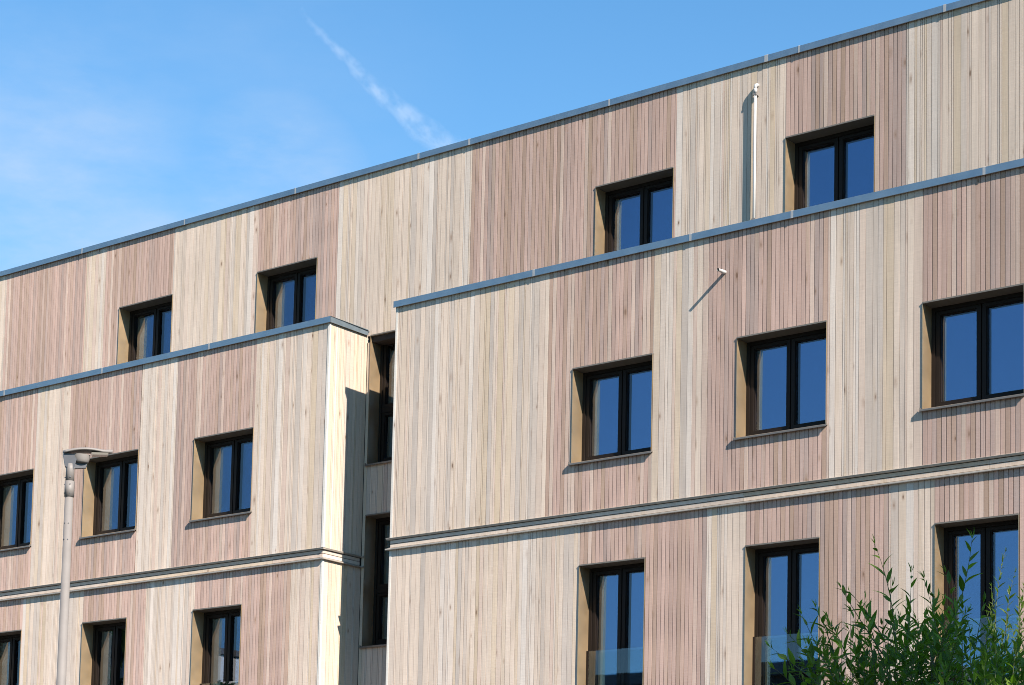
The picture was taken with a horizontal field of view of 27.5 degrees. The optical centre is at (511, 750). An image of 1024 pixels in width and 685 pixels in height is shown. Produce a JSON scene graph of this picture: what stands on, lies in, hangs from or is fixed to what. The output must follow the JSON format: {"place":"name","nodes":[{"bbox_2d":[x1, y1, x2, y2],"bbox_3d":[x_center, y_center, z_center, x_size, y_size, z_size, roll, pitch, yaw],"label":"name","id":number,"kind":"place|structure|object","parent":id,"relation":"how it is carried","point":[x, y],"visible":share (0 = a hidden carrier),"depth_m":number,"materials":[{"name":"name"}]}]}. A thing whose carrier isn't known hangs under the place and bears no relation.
{"place":"outdoors","nodes":[
{"label":"outdoors","id":0,"kind":"place"},
{"bbox_2d":[0,0,958,270],"label":"sky","id":1,"kind":"structure","parent":0,"point":[119,118],"materials":[{"name":"blue"}]},
{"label":"pavement","id":2,"kind":"structure","parent":0,"visible":0},
{"bbox_2d":[56,447,112,684],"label":"street lamp","id":3,"kind":"object","parent":2,"relation":"on","point":[76,458],"visible":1,"depth_m":20.31,"materials":[{"name":"grey metal"}]},
{"bbox_2d":[0,0,1023,684],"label":"timber building","id":4,"kind":"structure","parent":2,"relation":"on","point":[712,378],"depth_m":27.80,"materials":[{"name":"beige wood"}]},
{"bbox_2d":[0,629,21,684],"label":"french window","id":5,"kind":"structure","parent":4,"relation":"in","point":[10,641],"depth_m":34.48,"materials":[{"name":"black glass"}]},
{"bbox_2d":[0,468,33,550],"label":"window","id":6,"kind":"structure","parent":4,"relation":"in","point":[16,488],"depth_m":34.71,"materials":[{"name":"blue glass"}]},
{"bbox_2d":[80,617,126,684],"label":"french window","id":7,"kind":"structure","parent":4,"relation":"in","point":[103,642],"depth_m":33.08,"materials":[{"name":"black glass"}]},
{"bbox_2d":[79,449,138,538],"bbox_3d":[-6.240,-4.015,33.054,1.299,1.305,0.349,-3,-7,38],"label":"window","id":8,"kind":"structure","parent":4,"relation":"in","point":[110,488],"depth_m":33.33,"materials":[{"name":"blue glass"}]},
{"bbox_2d":[117,294,172,363],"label":"window","id":9,"kind":"structure","parent":4,"relation":"in","point":[145,327],"depth_m":34.39,"materials":[{"name":"blue glass"}]},
{"bbox_2d":[190,604,241,684],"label":"french window","id":10,"kind":"structure","parent":4,"relation":"in","point":[216,631],"depth_m":31.53,"materials":[{"name":"black glass"}]},
{"bbox_2d":[189,427,253,521],"bbox_3d":[-4.260,-4.115,31.513,1.299,1.305,0.349,-3,-7,38],"label":"window","id":11,"kind":"structure","parent":4,"relation":"in","point":[222,462],"depth_m":31.78,"materials":[{"name":"blue glass"}]},
{"bbox_2d":[255,257,317,332],"bbox_3d":[-3.379,-6.720,32.151,1.305,1.448,0.349,-3,-7,38],"label":"window","id":12,"kind":"structure","parent":4,"relation":"in","point":[286,295],"depth_m":32.43,"materials":[{"name":"blue glass"}]},
{"bbox_2d":[359,511,389,648],"bbox_3d":[-1.628,-2.475,30.307,1.177,1.974,0.349,-3,-7,38],"label":"recess window","id":13,"kind":"structure","parent":4,"relation":"in","point":[377,525],"depth_m":30.66,"materials":[{"name":"black glass"}]},
{"bbox_2d":[364,330,394,465],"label":"recess window","id":14,"kind":"structure","parent":4,"relation":"in","point":[382,358],"depth_m":30.90,"materials":[{"name":"brown metal"}]},
{"bbox_2d":[568,353,652,465],"bbox_3d":[1.367,-4.379,27.132,1.299,1.305,0.349,-3,-7,38],"label":"window","id":15,"kind":"structure","parent":4,"relation":"in","point":[612,401],"depth_m":27.35,"materials":[{"name":"blue glass"}]},
{"bbox_2d":[577,557,645,684],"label":"french window","id":16,"kind":"structure","parent":4,"relation":"in","point":[611,594],"depth_m":27.06,"materials":[{"name":"blue glass"}]},
{"bbox_2d":[594,167,673,255],"bbox_3d":[1.711,-6.978,28.190,1.305,1.448,0.349,-3,-7,38],"label":"window","id":17,"kind":"structure","parent":4,"relation":"in","point":[638,210],"depth_m":28.43,"materials":[{"name":"blue glass"}]},
{"bbox_2d":[733,320,826,439],"bbox_3d":[3.353,-4.480,25.587,1.299,1.305,0.349,-3,-7,38],"label":"window","id":18,"kind":"structure","parent":4,"relation":"in","point":[781,374],"depth_m":25.78,"materials":[{"name":"blue glass"}]},
{"bbox_2d":[744,537,819,684],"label":"french window","id":19,"kind":"structure","parent":4,"relation":"in","point":[782,577],"depth_m":25.53,"materials":[{"name":"blue glass"}]},
{"bbox_2d":[785,114,874,211],"bbox_3d":[4.059,-7.118,26.365,1.305,1.448,0.349,-3,-7,38],"label":"window","id":20,"kind":"structure","parent":4,"relation":"in","point":[835,162],"depth_m":26.57,"materials":[{"name":"blue glass"}]},
{"bbox_2d":[919,283,1023,411],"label":"window","id":21,"kind":"structure","parent":4,"relation":"in","point":[973,343],"depth_m":24.20,"materials":[{"name":"blue glass"}]},
{"bbox_2d":[934,513,1019,683],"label":"french window","id":22,"kind":"structure","parent":4,"relation":"in","point":[994,534],"depth_m":23.89,"materials":[{"name":"blue glass"}]},
{"bbox_2d":[984,548,1023,684],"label":"leafy shrub","id":23,"kind":"object","parent":2,"relation":"on","point":[993,616],"visible":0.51,"depth_m":12.58,"materials":[{"name":"green plant"}]},
{"label":"road","id":24,"kind":"structure","parent":0,"visible":0},
{"bbox_2d":[765,531,1023,684],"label":"willow shrub","id":25,"kind":"object","parent":24,"relation":"on","point":[907,668],"visible":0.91,"depth_m":10.30,"materials":[{"name":"green plant"}]},
{"bbox_2d":[930,633,1022,684],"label":"young shrub","id":26,"kind":"object","parent":24,"relation":"on","point":[985,673],"visible":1,"depth_m":9.15,"materials":[{"name":"green plant"}]}
]}

